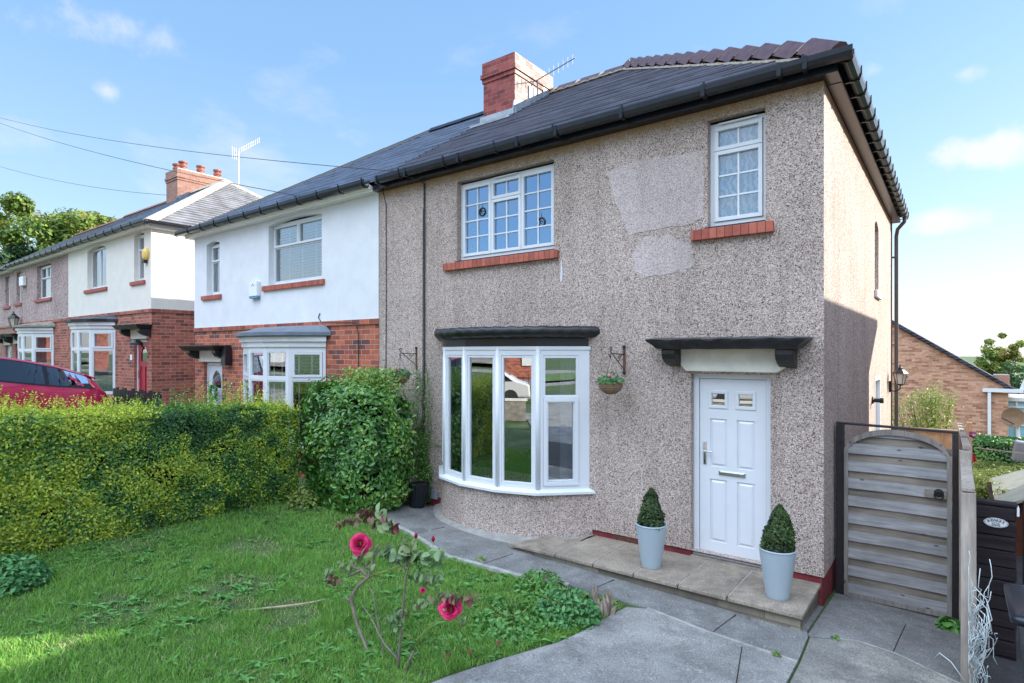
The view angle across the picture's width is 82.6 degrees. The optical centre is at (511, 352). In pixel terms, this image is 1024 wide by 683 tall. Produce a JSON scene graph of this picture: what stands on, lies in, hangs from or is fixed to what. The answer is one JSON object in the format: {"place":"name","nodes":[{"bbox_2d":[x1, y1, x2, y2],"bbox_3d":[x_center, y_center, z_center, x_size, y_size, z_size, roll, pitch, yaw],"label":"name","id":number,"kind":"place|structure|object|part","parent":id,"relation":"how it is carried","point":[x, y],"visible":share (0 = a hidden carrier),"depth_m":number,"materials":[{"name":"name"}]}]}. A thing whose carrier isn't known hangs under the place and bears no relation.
{"place":"outdoors","nodes":[
{"label":"outdoors","id":0,"kind":"place"},
{"bbox_2d":[0,242,50,332],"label":"broadleaf tree","id":1,"kind":"object","parent":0,"point":[14,252],"visible":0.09,"depth_m":44.93,"materials":[{"name":"green plant"}]},
{"bbox_2d":[0,191,115,251],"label":"broadleaf tree","id":2,"kind":"object","parent":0,"point":[46,230],"visible":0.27,"depth_m":46.02,"materials":[{"name":"green plant"}]},
{"bbox_2d":[0,356,1023,682],"bbox_3d":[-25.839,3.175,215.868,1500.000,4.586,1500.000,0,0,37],"label":"ground","id":3,"kind":"structure","parent":0,"point":[120,596],"depth_m":5.19,"materials":[{"name":"green plant"}]},
{"bbox_2d":[0,552,52,597],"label":"leafy plant","id":4,"kind":"object","parent":3,"relation":"on","point":[22,564],"visible":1,"depth_m":5.40,"materials":[{"name":"green plant"}]},
{"bbox_2d":[0,217,143,368],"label":"grey pebbledash house","id":5,"kind":"structure","parent":3,"relation":"on","point":[6,310],"depth_m":23.64,"materials":[{"name":"beige brick"}]},
{"bbox_2d":[0,192,193,368],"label":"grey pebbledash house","id":6,"kind":"structure","parent":3,"relation":"on","point":[40,306],"depth_m":20.17,"materials":[{"name":"red brick"}]},
{"bbox_2d":[7,312,20,331],"bbox_3d":[-18.865,-1.132,22.064,0.408,0.800,0.346,0,0,-23],"label":"wall lantern","id":7,"kind":"object","parent":6,"relation":"attached to","point":[13,318],"depth_m":21.99,"materials":[{"name":"black metal"}]},
{"bbox_2d":[19,276,25,285],"bbox_3d":[-18.375,-2.657,21.887,0.500,0.350,0.116,0,0,37],"label":"alarm box","id":8,"kind":"object","parent":6,"relation":"attached to","point":[22,280],"visible":1,"depth_m":21.75,"materials":[{"name":"white plastic"}]},
{"bbox_2d":[15,328,53,365],"bbox_3d":[-16.794,0.193,20.488,2.655,2.050,0.923,0,0,37],"label":"bay window","id":9,"kind":"structure","parent":6,"relation":"in","point":[34,344],"depth_m":19.99,"materials":[{"name":"white plastic"}]},
{"bbox_2d":[41,265,50,298],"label":"window","id":10,"kind":"structure","parent":6,"relation":"in","point":[45,271],"depth_m":20.78,"materials":[{"name":"white plastic"}]},
{"bbox_2d":[113,387,161,406],"bbox_3d":[-8.752,1.463,13.557,2.700,1.210,0.030,0,0,37],"label":"board fence","id":11,"kind":"object","parent":3,"relation":"on","point":[123,393],"visible":0.3,"depth_m":13.60,"materials":[{"name":"black paint"}]},
{"bbox_2d":[0,373,301,557],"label":"privet hedge","id":12,"kind":"object","parent":3,"relation":"on","point":[91,473],"visible":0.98,"depth_m":7.05,"materials":[{"name":"green plant"}]},
{"bbox_2d":[57,161,262,405],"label":"cream rendered house","id":13,"kind":"structure","parent":3,"relation":"on","point":[121,296],"depth_m":16.19,"materials":[{"name":"paint"}]},
{"bbox_2d":[0,166,160,194],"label":"telephone wire","id":14,"kind":"object","parent":13,"relation":"attached to","point":[89,186],"visible":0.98,"depth_m":24.71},
{"bbox_2d":[68,322,115,393],"bbox_3d":[-12.435,0.173,17.183,2.655,2.050,0.923,0,0,37],"label":"bay window","id":15,"kind":"structure","parent":13,"relation":"in","point":[92,344],"depth_m":16.81,"materials":[{"name":"white plastic"}]},
{"bbox_2d":[92,247,105,288],"bbox_3d":[-12.357,-2.530,17.617,1.550,1.215,0.132,0,0,37],"label":"window","id":16,"kind":"structure","parent":13,"relation":"in","point":[98,255],"depth_m":17.69,"materials":[{"name":"white plastic"}]},
{"bbox_2d":[129,339,144,348],"bbox_3d":[-9.785,-0.207,15.175,0.320,0.273,0.320,0,0,-7],"label":"wall lamp","id":17,"kind":"object","parent":13,"relation":"attached to","point":[136,342],"visible":1,"depth_m":15.08,"materials":[{"name":"black metal"}]},
{"bbox_2d":[139,235,143,279],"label":"window","id":18,"kind":"structure","parent":13,"relation":"in","point":[141,237],"depth_m":15.87,"materials":[{"name":"white plastic"}]},
{"bbox_2d":[138,342,146,391],"bbox_3d":[-9.873,0.693,15.637,0.710,1.910,0.050,0,0,37],"label":"door","id":19,"kind":"structure","parent":13,"relation":"in","point":[142,372],"depth_m":15.75,"materials":[{"name":"red wood"}]},
{"bbox_2d":[142,248,148,262],"bbox_3d":[-9.612,-2.533,15.255,0.300,0.402,0.100,0,0,37],"label":"alarm box","id":20,"kind":"object","parent":13,"relation":"attached to","point":[145,254],"visible":1,"depth_m":15.19,"materials":[{"name":"yellow plastic"}]},
{"bbox_2d":[232,140,258,183],"bbox_3d":[-10.597,-7.223,23.176,1.155,2.583,0.268,0,0,14],"label":"tv aerial","id":21,"kind":"object","parent":13,"relation":"attached to","point":[238,156],"visible":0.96,"depth_m":23.27,"materials":[{"name":"metal"}]},
{"bbox_2d":[244,599,324,610],"bbox_3d":[-2.024,2.254,5.177,0.690,0.040,0.048,0,0,-13],"label":"stick","id":22,"kind":"object","parent":3,"relation":"on","point":[289,605],"visible":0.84,"depth_m":5.17,"materials":[{"name":"brown wood"}]},
{"bbox_2d":[285,486,319,510],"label":"leafy weed","id":23,"kind":"object","parent":3,"relation":"on","point":[303,498],"visible":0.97,"depth_m":8.34,"materials":[{"name":"green plant"}]},
{"bbox_2d":[1,500,618,682],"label":"lawn weeds","id":24,"kind":"object","parent":3,"relation":"on","point":[131,601],"visible":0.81,"depth_m":5.11,"materials":[{"name":"green plant"}]},
{"bbox_2d":[174,111,509,476],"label":"white rendered house","id":25,"kind":"structure","parent":3,"relation":"on","point":[308,259],"depth_m":11.34,"materials":[{"name":"paint"}]},
{"bbox_2d":[1,123,299,196],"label":"telephone wire","id":26,"kind":"object","parent":25,"relation":"attached to","point":[167,169],"visible":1,"depth_m":13.43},
{"bbox_2d":[207,382,218,401],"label":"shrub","id":27,"kind":"object","parent":25,"relation":"attached to","point":[214,387],"visible":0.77,"depth_m":12.99,"materials":[{"name":"green plant"}]},
{"bbox_2d":[209,365,221,408],"bbox_3d":[-6.710,1.263,13.239,0.710,1.910,0.050,0,0,37],"label":"door","id":28,"kind":"structure","parent":25,"relation":"in","point":[212,369],"depth_m":13.28,"materials":[{"name":"white plastic"}]},
{"bbox_2d":[212,244,219,294],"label":"window","id":29,"kind":"structure","parent":25,"relation":"in","point":[217,246],"depth_m":13.40,"materials":[{"name":"white plastic"}]},
{"bbox_2d":[221,345,230,364],"bbox_3d":[-6.184,0.068,12.608,0.180,0.440,0.140,0,0,37],"label":"wall lamp","id":30,"kind":"object","parent":25,"relation":"attached to","point":[226,355],"visible":1,"depth_m":12.54,"materials":[{"name":"black metal"}]},
{"bbox_2d":[249,281,259,298],"bbox_3d":[-5.297,-1.272,11.990,0.300,0.340,0.084,0,0,37],"label":"alarm box","id":31,"kind":"object","parent":25,"relation":"attached to","point":[254,290],"visible":1,"depth_m":11.92,"materials":[{"name":"white plastic"}]},
{"bbox_2d":[239,336,326,448],"bbox_3d":[-4.584,0.743,11.119,2.655,2.050,0.747,0,0,37],"label":"bay window","id":32,"kind":"structure","parent":25,"relation":"in","point":[292,346],"depth_m":10.65,"materials":[{"name":"white plastic"}]},
{"bbox_2d":[274,215,321,284],"bbox_3d":[-4.099,-1.960,11.345,1.790,1.215,0.143,0,0,37],"label":"window","id":33,"kind":"structure","parent":25,"relation":"in","point":[299,224],"depth_m":11.40,"materials":[{"name":"white plastic"}]},
{"bbox_2d":[296,366,422,514],"bbox_3d":[-2.302,1.312,8.800,2.063,2.221,1.520,0,0,37],"label":"laurel bush","id":34,"kind":"object","parent":3,"relation":"on","point":[352,468],"visible":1,"depth_m":8.29,"materials":[{"name":"green plant"}]},
{"bbox_2d":[322,502,481,673],"bbox_3d":[-0.914,1.833,4.341,1.778,1.396,0.230,0,0,37],"label":"rose bush","id":35,"kind":"object","parent":3,"relation":"on","point":[406,555],"visible":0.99,"depth_m":4.26,"materials":[{"name":"green plant"}]},
{"bbox_2d":[372,509,568,588],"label":"lawn kerb","id":36,"kind":"structure","parent":3,"relation":"on","point":[486,566],"depth_m":6.38,"materials":[{"name":"grey concrete"}]},
{"bbox_2d":[473,599,554,642],"bbox_3d":[0.009,2.276,5.003,0.699,0.189,0.712,0,0,37],"label":"leafy weed","id":37,"kind":"object","parent":3,"relation":"on","point":[517,618],"visible":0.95,"depth_m":4.91,"materials":[{"name":"green plant"}]},
{"bbox_2d":[512,568,564,600],"bbox_3d":[0.278,2.265,5.761,0.556,0.227,0.539,0,0,37],"label":"leafy weed","id":38,"kind":"object","parent":3,"relation":"on","point":[537,579],"visible":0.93,"depth_m":5.69,"materials":[{"name":"green plant"}]},
{"bbox_2d":[532,584,602,632],"bbox_3d":[0.491,2.241,5.177,0.628,0.288,0.625,0,0,37],"label":"leafy weed","id":39,"kind":"object","parent":3,"relation":"on","point":[572,608],"visible":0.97,"depth_m":5.07,"materials":[{"name":"green plant"}]},
{"bbox_2d":[582,585,616,617],"bbox_3d":[0.793,2.331,5.346,0.326,0.288,0.315,0,0,-15],"label":"tree stump","id":40,"kind":"object","parent":3,"relation":"on","point":[606,603],"visible":0.51,"depth_m":5.31,"materials":[{"name":"brown wood"}]},
{"bbox_2d":[370,38,908,605],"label":"pebbledash house","id":41,"kind":"structure","parent":3,"relation":"on","point":[708,244],"depth_m":7.06,"materials":[{"name":"paint"}]},
{"bbox_2d":[3,118,389,170],"bbox_3d":[-12.178,-6.460,16.519,25.793,7.346,0.011,0,0,35],"label":"telephone wire","id":42,"kind":"object","parent":41,"relation":"attached to","point":[223,155],"visible":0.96,"depth_m":11.87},
{"bbox_2d":[399,347,416,368],"bbox_3d":[-1.615,0.093,9.045,0.040,0.350,0.354,0,0,43],"label":"basket bracket","id":43,"kind":"object","parent":41,"relation":"attached to","point":[415,353],"visible":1,"depth_m":9.13,"materials":[{"name":"metal"}]},
{"bbox_2d":[391,354,411,383],"bbox_3d":[-1.711,0.253,8.932,0.366,0.480,0.346,0,0,37],"label":"hanging basket","id":44,"kind":"object","parent":43,"relation":"hanging from","point":[406,375],"visible":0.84,"depth_m":8.84,"materials":[{"name":"green wicker"}]},
{"bbox_2d":[412,364,440,503],"bbox_3d":[-1.309,1.280,8.945,0.653,2.176,0.173,0,0,37],"label":"climbing plant","id":45,"kind":"object","parent":41,"relation":"attached to","point":[421,449],"visible":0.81,"depth_m":8.99,"materials":[{"name":"green plant"}]},
{"bbox_2d":[479,207,485,216],"bbox_3d":[-0.433,-2.073,8.492,0.136,0.198,0.025,0,0,37],"label":"sun catcher","id":46,"kind":"object","parent":41,"relation":"hanging from","point":[484,211],"visible":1,"depth_m":8.48,"materials":[{"name":"black metal"}]},
{"bbox_2d":[442,346,590,489],"bbox_3d":[-0.215,0.819,7.827,2.561,1.779,0.673,0,0,37],"label":"bay window","id":47,"kind":"structure","parent":41,"relation":"in","point":[539,401],"depth_m":7.29,"materials":[{"name":"white plastic"}]},
{"bbox_2d":[537,217,545,225],"bbox_3d":[0.396,-1.783,7.864,0.136,0.198,0.025,0,0,37],"label":"sun catcher","id":48,"kind":"object","parent":41,"relation":"hanging from","point":[540,218],"visible":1,"depth_m":7.85,"materials":[{"name":"black metal"}]},
{"bbox_2d":[535,54,574,95],"bbox_3d":[0.802,-5.447,11.592,1.196,0.531,0.267,0,0,37],"label":"tv aerial","id":49,"kind":"object","parent":41,"relation":"attached to","point":[553,71],"visible":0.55,"depth_m":11.49,"materials":[{"name":"metal"}]},
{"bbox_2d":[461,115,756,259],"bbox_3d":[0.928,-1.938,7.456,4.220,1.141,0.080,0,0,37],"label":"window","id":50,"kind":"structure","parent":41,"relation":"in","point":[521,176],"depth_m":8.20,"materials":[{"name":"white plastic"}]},
{"bbox_2d":[609,345,625,373],"bbox_3d":[1.238,0.093,6.882,0.040,0.350,0.354,0,0,43],"label":"basket bracket","id":51,"kind":"object","parent":41,"relation":"attached to","point":[624,360],"visible":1,"depth_m":6.99,"materials":[{"name":"metal"}]},
{"bbox_2d":[596,353,624,394],"bbox_3d":[1.143,0.253,6.759,0.356,0.480,0.346,0,0,37],"label":"hanging basket","id":52,"kind":"object","parent":51,"relation":"hanging from","point":[609,384],"visible":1,"depth_m":6.67,"materials":[{"name":"brown wicker"}]},
{"bbox_2d":[700,379,765,560],"bbox_3d":[2.379,1.258,6.324,0.700,1.920,0.080,0,0,37],"label":"door","id":53,"kind":"structure","parent":41,"relation":"in","point":[732,435],"depth_m":6.34,"materials":[{"name":"white plastic"}]},
{"bbox_2d":[710,113,765,226],"bbox_3d":[2.472,-1.952,6.331,0.600,1.130,0.133,0,0,37],"label":"window","id":54,"kind":"structure","parent":41,"relation":"in","point":[738,148],"depth_m":6.34,"materials":[{"name":"white plastic"}]},
{"bbox_2d":[875,376,880,429],"bbox_3d":[6.069,1.310,9.780,0.126,1.805,0.880,0,0,37],"label":"side door","id":55,"kind":"structure","parent":41,"relation":"in","point":[877,379],"depth_m":10.06,"materials":[{"name":"white plastic"}]},
{"bbox_2d":[889,365,907,391],"bbox_3d":[7.502,0.513,11.317,0.328,0.540,0.234,0,0,37],"label":"wall lantern","id":56,"kind":"object","parent":41,"relation":"attached to","point":[899,373],"depth_m":11.25,"materials":[{"name":"black metal"}]},
{"bbox_2d":[771,650,781,657],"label":"leafy weed","id":57,"kind":"object","parent":3,"relation":"on","point":[775,652],"visible":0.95,"depth_m":4.59,"materials":[{"name":"green plant"}]},
{"bbox_2d":[830,634,839,640],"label":"leafy weed","id":58,"kind":"object","parent":3,"relation":"on","point":[836,637],"visible":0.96,"depth_m":4.92,"materials":[{"name":"green plant"}]},
{"bbox_2d":[892,380,963,444],"bbox_3d":[10.554,1.976,15.221,1.989,2.591,1.727,0,0,37],"label":"garden shrub","id":59,"kind":"object","parent":3,"relation":"on","point":[930,413],"visible":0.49,"depth_m":14.95,"materials":[{"name":"green plant"}]},
{"bbox_2d":[892,422,971,454],"bbox_3d":[9.252,2.658,14.827,3.860,2.020,0.110,0,0,37],"label":"timber fence panel","id":60,"kind":"object","parent":3,"relation":"on","point":[947,439],"visible":0.02,"depth_m":13.98,"materials":[{"name":"orange wood"}]},
{"bbox_2d":[935,615,959,633],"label":"leafy weed","id":61,"kind":"object","parent":3,"relation":"on","point":[949,623],"visible":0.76,"depth_m":5.34,"materials":[{"name":"green plant"}]},
{"bbox_2d":[892,320,1023,438],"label":"brick gable house","id":62,"kind":"structure","parent":3,"relation":"on","point":[983,399],"depth_m":22.66,"materials":[{"name":"brick"}]},
{"bbox_2d":[957,423,976,682],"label":"boundary fence","id":63,"kind":"object","parent":3,"relation":"on","point":[967,511],"visible":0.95,"depth_m":4.26,"materials":[{"name":"grey concrete"}]},
{"bbox_2d":[931,551,997,682],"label":"string bundle","id":64,"kind":"object","parent":63,"relation":"attached to","point":[975,661],"visible":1,"depth_m":4.16,"materials":[{"name":"white plastic"}]},
{"bbox_2d":[968,431,976,438],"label":"fence flower","id":65,"kind":"object","parent":63,"relation":"attached to","point":[972,434],"visible":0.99,"depth_m":7.91,"materials":[{"name":"pink plant"}]},
{"bbox_2d":[972,453,976,461],"bbox_3d":[5.887,1.348,7.458,0.100,0.120,0.095,0,0,37],"label":"fence ornament","id":66,"kind":"object","parent":63,"relation":"attached to","point":[973,458],"visible":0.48,"depth_m":7.42,"materials":[{"name":"red"}]},
{"bbox_2d":[972,433,1023,483],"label":"clipped hedge","id":67,"kind":"object","parent":3,"relation":"on","point":[1000,442],"visible":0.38,"depth_m":17.39,"materials":[{"name":"green plant"}]},
{"bbox_2d":[974,332,1023,379],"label":"broadleaf tree","id":68,"kind":"object","parent":3,"relation":"on","point":[996,356],"visible":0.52,"depth_m":45.63,"materials":[{"name":"green plant"}]},
{"bbox_2d":[993,486,1008,496],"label":"garden shrub","id":69,"kind":"object","parent":3,"relation":"on","point":[997,490],"depth_m":9.22,"materials":[{"name":"green plant"}]},
{"bbox_2d":[995,361,1023,393],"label":"broadleaf tree","id":70,"kind":"object","parent":3,"relation":"on","point":[1013,380],"visible":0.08,"depth_m":33.11,"materials":[{"name":"green plant"}]},
{"bbox_2d":[1001,407,1023,437],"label":"satellite dish","id":71,"kind":"object","parent":3,"relation":"on","point":[1012,417],"visible":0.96,"depth_m":18.13,"materials":[{"name":"brown metal"}]},
{"bbox_2d":[1008,394,1023,437],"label":"conservatory","id":72,"kind":"object","parent":3,"relation":"on","point":[1015,400],"visible":0.15,"depth_m":22.68,"materials":[{"name":"white plastic"}]},
{"bbox_2d":[1011,373,1023,393],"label":"broadleaf tree","id":73,"kind":"object","parent":3,"relation":"on","point":[1019,379],"visible":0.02,"depth_m":35.91,"materials":[{"name":"green plant"}]},
{"bbox_2d":[0,0,1023,356],"label":"sky","id":74,"kind":"structure","parent":0,"point":[333,83],"materials":[{"name":"blue"}]},
{"bbox_2d":[379,504,823,661],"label":"path","id":75,"kind":"structure","parent":0,"point":[766,635],"depth_m":5.86,"materials":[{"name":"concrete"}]},
{"bbox_2d":[408,481,429,508],"bbox_3d":[-1.391,2.148,8.735,0.320,0.360,0.315,0,0,37],"label":"plant pot","id":76,"kind":"object","parent":75,"relation":"on","point":[417,496],"visible":0.99,"depth_m":8.65,"materials":[{"name":"plastic"}]},
{"bbox_2d":[508,535,820,630],"bbox_3d":[1.491,2.518,6.323,3.191,0.500,0.889,0,0,37],"label":"front step","id":77,"kind":"object","parent":75,"relation":"on","point":[735,588],"visible":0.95,"depth_m":5.92,"materials":[{"name":"concrete"}]},
{"bbox_2d":[635,521,666,569],"bbox_3d":[1.472,2.039,6.163,0.326,0.458,0.326,0,0,37],"label":"planter","id":78,"kind":"object","parent":77,"relation":"on","point":[651,541],"visible":0.94,"depth_m":6.05,"materials":[{"name":"plastic"}]},
{"bbox_2d":[637,487,664,530],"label":"box shrub","id":79,"kind":"object","parent":78,"relation":"on","point":[651,513],"visible":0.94,"depth_m":6.08,"materials":[{"name":"green plant"}]},
{"bbox_2d":[758,543,796,600],"bbox_3d":[2.456,2.039,5.391,0.326,0.458,0.326,0,0,37],"label":"planter","id":80,"kind":"object","parent":77,"relation":"on","point":[777,570],"visible":0.94,"depth_m":5.29,"materials":[{"name":"plastic"}]},
{"bbox_2d":[760,503,796,552],"bbox_3d":[2.466,1.643,5.395,0.311,0.495,0.308,0,0,37],"label":"box shrub","id":81,"kind":"object","parent":80,"relation":"on","point":[778,535],"visible":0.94,"depth_m":5.30,"materials":[{"name":"green plant"}]},
{"bbox_2d":[646,607,797,663],"bbox_3d":[1.716,2.391,4.931,1.298,0.061,0.073,0,0,42],"label":"path joint","id":82,"kind":"object","parent":75,"relation":"on","point":[719,635],"visible":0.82,"depth_m":4.89,"materials":[{"name":"grey concrete"}]},
{"bbox_2d":[432,607,796,682],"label":"driveway","id":83,"kind":"structure","parent":0,"point":[632,645],"depth_m":4.46,"materials":[{"name":"concrete"}]},
{"bbox_2d":[736,646,741,682],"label":"path joint","id":84,"kind":"object","parent":83,"relation":"on","point":[739,665],"visible":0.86,"depth_m":4.42,"materials":[{"name":"concrete"}]},
{"bbox_2d":[790,638,955,682],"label":"side path","id":85,"kind":"structure","parent":0,"point":[831,661],"depth_m":4.48,"materials":[{"name":"concrete"}]},
{"bbox_2d":[808,579,960,682],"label":"side path","id":86,"kind":"structure","parent":0,"point":[924,640],"depth_m":5.20,"materials":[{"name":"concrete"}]},
{"bbox_2d":[832,637,959,682],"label":"path joint","id":87,"kind":"object","parent":86,"relation":"on","point":[901,656],"visible":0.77,"depth_m":4.68,"materials":[{"name":"grey concrete"}]},
{"bbox_2d":[836,421,957,619],"bbox_3d":[3.850,1.704,5.872,1.028,1.928,0.110,0,0,37],"label":"gate surround","id":88,"kind":"object","parent":86,"relation":"on","point":[840,439],"visible":0.57,"depth_m":6.07,"materials":[{"name":"grey wood"}]},
{"bbox_2d":[844,429,951,616],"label":"garden gate","id":89,"kind":"structure","parent":88,"relation":"attached to","point":[898,518],"depth_m":5.82,"materials":[{"name":"grey wood"}]},
{"bbox_2d":[893,624,905,651],"bbox_3d":[3.377,2.498,5.076,0.008,0.104,0.831,0,0,40],"label":"path joint","id":90,"kind":"object","parent":86,"relation":"on","point":[899,638],"visible":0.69,"depth_m":5.04,"materials":[{"name":"soil"}]},
{"bbox_2d":[978,555,1022,682],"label":"neighbour drive","id":91,"kind":"structure","parent":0,"point":[1006,671],"depth_m":4.65,"materials":[{"name":"concrete"}]},
{"bbox_2d":[987,482,993,499],"bbox_3d":[7.364,2.493,8.911,0.053,0.969,0.373,0,0,19],"label":"post","id":92,"kind":"object","parent":91,"relation":"on","point":[990,490],"visible":0.35,"depth_m":9.01,"materials":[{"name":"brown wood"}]},
{"bbox_2d":[976,498,1018,661],"bbox_3d":[4.052,1.938,4.865,0.290,1.380,0.130,0,0,37],"label":"sleeper panel","id":93,"kind":"object","parent":91,"relation":"on","point":[996,546],"visible":0.62,"depth_m":4.83,"materials":[{"name":"black paint"}]},
{"bbox_2d":[984,518,1007,527],"bbox_3d":[4.006,1.413,4.825,0.158,0.076,0.012,0,0,37],"label":"dog sign","id":94,"kind":"object","parent":93,"relation":"attached to","point":[997,522],"visible":1,"depth_m":4.82,"materials":[{"name":"white ceramic"}]},
{"bbox_2d":[972,459,1023,502],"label":"garden hedge","id":95,"kind":"object","parent":91,"relation":"on","point":[982,474],"visible":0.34,"depth_m":10.97,"materials":[{"name":"green plant"}]},
{"bbox_2d":[989,469,1023,555],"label":"garden shed","id":96,"kind":"structure","parent":91,"relation":"on","point":[1013,482],"depth_m":9.03,"materials":[{"name":"white wood"}]},
{"bbox_2d":[1004,583,1023,682],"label":"wheelie bin","id":97,"kind":"object","parent":91,"relation":"on","point":[1014,595],"visible":1,"depth_m":3.48,"materials":[{"name":"black plastic"}]},
{"bbox_2d":[1011,440,1023,461],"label":"garden box","id":98,"kind":"object","parent":91,"relation":"on","point":[1018,445],"visible":1,"depth_m":11.66,"materials":[{"name":"grey plastic"}]},
{"bbox_2d":[1023,501,1023,584],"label":"iron gate","id":99,"kind":"structure","parent":91,"relation":"on","point":[1023,542],"depth_m":4.76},
{"bbox_3d":[11.346,-0.557,3.966,8.400,8.650,10.230,0,0,37],"label":"brick house","id":100,"kind":"object","parent":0,"visible":0},
{"bbox_2d":[975,447,1023,453],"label":"washing line prop","id":101,"kind":"object","parent":100,"relation":"attached to","point":[999,450],"visible":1,"depth_m":11.01,"materials":[{"name":"grey metal"}]},
{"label":"neighbour drive","id":102,"kind":"structure","parent":0,"visible":0},
{"bbox_2d":[0,357,106,422],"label":"red car","id":103,"kind":"object","parent":102,"relation":"on","point":[46,380],"visible":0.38,"depth_m":12.37,"materials":[{"name":"red paint"}]},
{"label":"side window","id":104,"kind":"part","parent":103,"relation":"part of","materials":[{"name":"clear glass"}]}
]}

